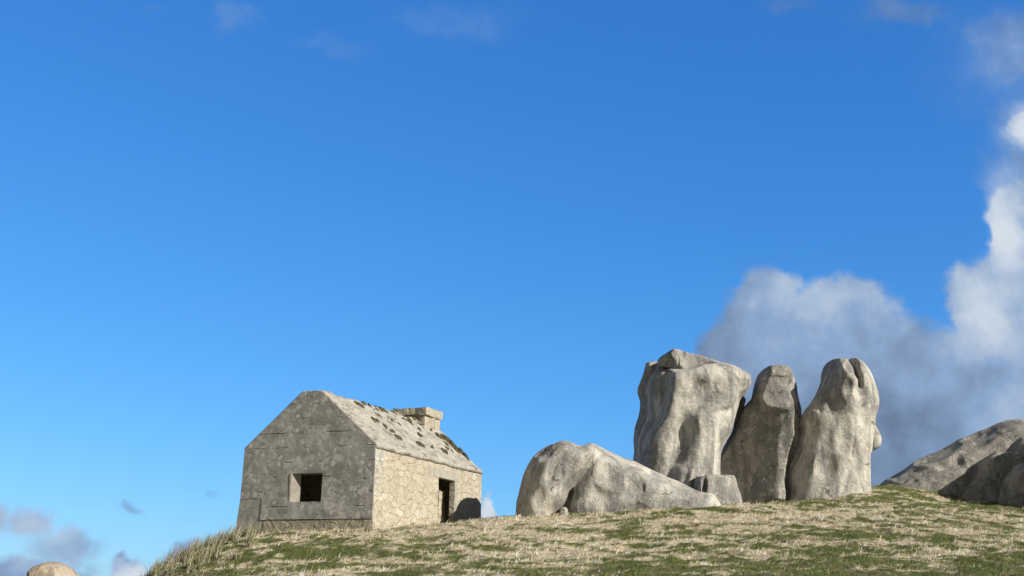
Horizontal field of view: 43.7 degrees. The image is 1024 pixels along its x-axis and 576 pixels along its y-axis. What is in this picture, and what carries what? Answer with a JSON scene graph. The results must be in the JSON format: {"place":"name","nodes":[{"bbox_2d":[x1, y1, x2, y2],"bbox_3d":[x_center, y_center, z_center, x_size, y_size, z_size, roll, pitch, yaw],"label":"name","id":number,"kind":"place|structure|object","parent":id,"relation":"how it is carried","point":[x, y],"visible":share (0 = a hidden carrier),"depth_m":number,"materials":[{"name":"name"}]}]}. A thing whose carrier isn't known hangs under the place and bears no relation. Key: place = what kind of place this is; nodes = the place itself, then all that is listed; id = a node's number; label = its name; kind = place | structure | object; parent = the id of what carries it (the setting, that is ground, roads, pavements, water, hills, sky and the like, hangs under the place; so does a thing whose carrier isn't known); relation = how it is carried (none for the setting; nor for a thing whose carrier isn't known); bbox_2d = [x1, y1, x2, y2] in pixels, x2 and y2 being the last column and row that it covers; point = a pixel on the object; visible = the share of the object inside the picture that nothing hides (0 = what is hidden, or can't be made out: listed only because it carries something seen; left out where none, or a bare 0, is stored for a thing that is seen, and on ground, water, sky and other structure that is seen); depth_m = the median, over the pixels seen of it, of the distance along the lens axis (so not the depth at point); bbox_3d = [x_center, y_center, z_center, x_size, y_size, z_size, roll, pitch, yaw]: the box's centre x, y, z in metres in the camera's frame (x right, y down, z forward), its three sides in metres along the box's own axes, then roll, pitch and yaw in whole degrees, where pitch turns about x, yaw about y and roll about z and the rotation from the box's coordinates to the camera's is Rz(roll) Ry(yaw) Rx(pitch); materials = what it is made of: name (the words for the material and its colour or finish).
{"place":"outdoors","nodes":[
{"label":"outdoors","id":0,"kind":"place"},
{"bbox_2d":[0,0,1023,575],"label":"sky","id":1,"kind":"structure","parent":0,"point":[491,216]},
{"bbox_2d":[261,497,819,533],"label":"verge grass","id":2,"kind":"structure","parent":0,"point":[367,528],"depth_m":39.54,"materials":[{"name":"green plant"}]},
{"bbox_2d":[155,484,1023,575],"bbox_3d":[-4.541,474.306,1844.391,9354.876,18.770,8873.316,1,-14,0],"label":"ground","id":3,"kind":"structure","parent":0,"point":[842,564],"depth_m":35.05,"materials":[{"name":"beige plant"}]},
{"bbox_2d":[26,561,78,575],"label":"granite boulder","id":4,"kind":"object","parent":3,"relation":"on","point":[51,568],"visible":1,"depth_m":63.45,"materials":[{"name":"beige stone"}]},
{"bbox_2d":[140,520,281,575],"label":"marram grass","id":5,"kind":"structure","parent":3,"relation":"on","point":[158,568],"depth_m":36.80,"materials":[{"name":"plant"}]},
{"bbox_2d":[236,390,481,535],"bbox_3d":[-5.053,6.630,44.395,5.178,5.795,8.028,-5,-16,23],"label":"stone hut","id":6,"kind":"object","parent":3,"relation":"on","point":[314,460],"visible":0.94,"depth_m":41.24,"materials":[{"name":"stone"}]},
{"bbox_2d":[559,507,567,514],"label":"stone","id":7,"kind":"object","parent":3,"relation":"on","point":[563,510],"visible":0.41,"depth_m":42.71,"materials":[{"name":"stone"}]},
{"bbox_2d":[515,440,720,516],"bbox_3d":[3.835,7.007,44.252,7.604,3.305,3.493,1,-14,0],"label":"whaleback rock","id":8,"kind":"object","parent":3,"relation":"on","point":[577,479],"visible":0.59,"depth_m":43.21,"materials":[{"name":"stone"}]},
{"bbox_2d":[633,361,656,460],"bbox_3d":[5.270,6.270,49.763,1.351,7.189,1.871,1,-14,0],"label":"rock pillar","id":9,"kind":"object","parent":3,"relation":"on","point":[649,369],"visible":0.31,"depth_m":49.81,"materials":[{"name":"stone"}]},
{"bbox_2d":[636,362,750,487],"bbox_3d":[6.777,6.019,47.934,4.374,6.478,4.176,1,-14,0],"label":"granite boulder","id":10,"kind":"object","parent":3,"relation":"on","point":[686,430],"visible":0.6,"depth_m":46.80,"materials":[{"name":"grey stone"}]},
{"bbox_2d":[656,349,718,369],"bbox_3d":[6.724,3.040,49.177,2.384,1.050,2.465,1,-14,0],"label":"cap rock","id":11,"kind":"object","parent":10,"relation":"on","point":[676,358],"visible":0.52,"depth_m":48.12,"materials":[{"name":"stone"}]},
{"bbox_2d":[693,474,742,504],"bbox_3d":[7.149,7.700,45.040,2.115,2.208,1.893,1,-14,0],"label":"square boulder","id":12,"kind":"object","parent":3,"relation":"on","point":[723,489],"visible":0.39,"depth_m":44.43,"materials":[{"name":"stone"}]},
{"bbox_2d":[720,365,794,503],"bbox_3d":[9.231,5.851,49.109,2.245,5.418,4.445,13,-18,-39],"label":"granite boulder","id":13,"kind":"object","parent":3,"relation":"on","point":[755,451],"visible":0.89,"depth_m":47.81,"materials":[{"name":"grey stone"}]},
{"bbox_2d":[734,396,745,425],"bbox_3d":[8.815,4.850,50.013,0.599,1.216,1.140,1,-14,0],"label":"wedged stone","id":14,"kind":"object","parent":13,"relation":"on","point":[741,405],"visible":0.32,"depth_m":49.54,"materials":[{"name":"stone"}]},
{"bbox_2d":[784,376,801,501],"bbox_3d":[10.639,6.441,50.089,1.540,6.629,1.777,1,-14,0],"label":"rock slab","id":15,"kind":"object","parent":3,"relation":"on","point":[792,385],"visible":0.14,"depth_m":49.70,"materials":[{"name":"stone"}]},
{"bbox_2d":[787,358,878,501],"bbox_3d":[12.295,6.034,49.421,3.882,6.650,3.706,1,-14,0],"label":"granite boulder","id":16,"kind":"object","parent":3,"relation":"on","point":[832,457],"visible":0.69,"depth_m":48.07,"materials":[{"name":"grey stone"}]},
{"bbox_2d":[872,425,881,450],"bbox_3d":[14.227,5.824,50.388,0.615,1.207,0.924,1,-14,0],"label":"boulder","id":17,"kind":"object","parent":16,"relation":"on","point":[877,440],"visible":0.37,"depth_m":49.94,"materials":[{"name":"stone"}]},
{"bbox_2d":[880,419,1023,496],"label":"rock ridge","id":18,"kind":"object","parent":3,"relation":"on","point":[950,469],"visible":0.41,"depth_m":50.00,"materials":[{"name":"stone"}]},
{"bbox_2d":[959,436,1023,501],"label":"shaded boulder","id":19,"kind":"object","parent":3,"relation":"on","point":[994,469],"visible":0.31,"depth_m":48.90,"materials":[{"name":"stone"}]},
{"bbox_2d":[997,463,1023,504],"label":"shaded boulder","id":20,"kind":"object","parent":3,"relation":"on","point":[1011,490],"visible":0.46,"depth_m":47.84,"materials":[{"name":"stone"}]}
]}

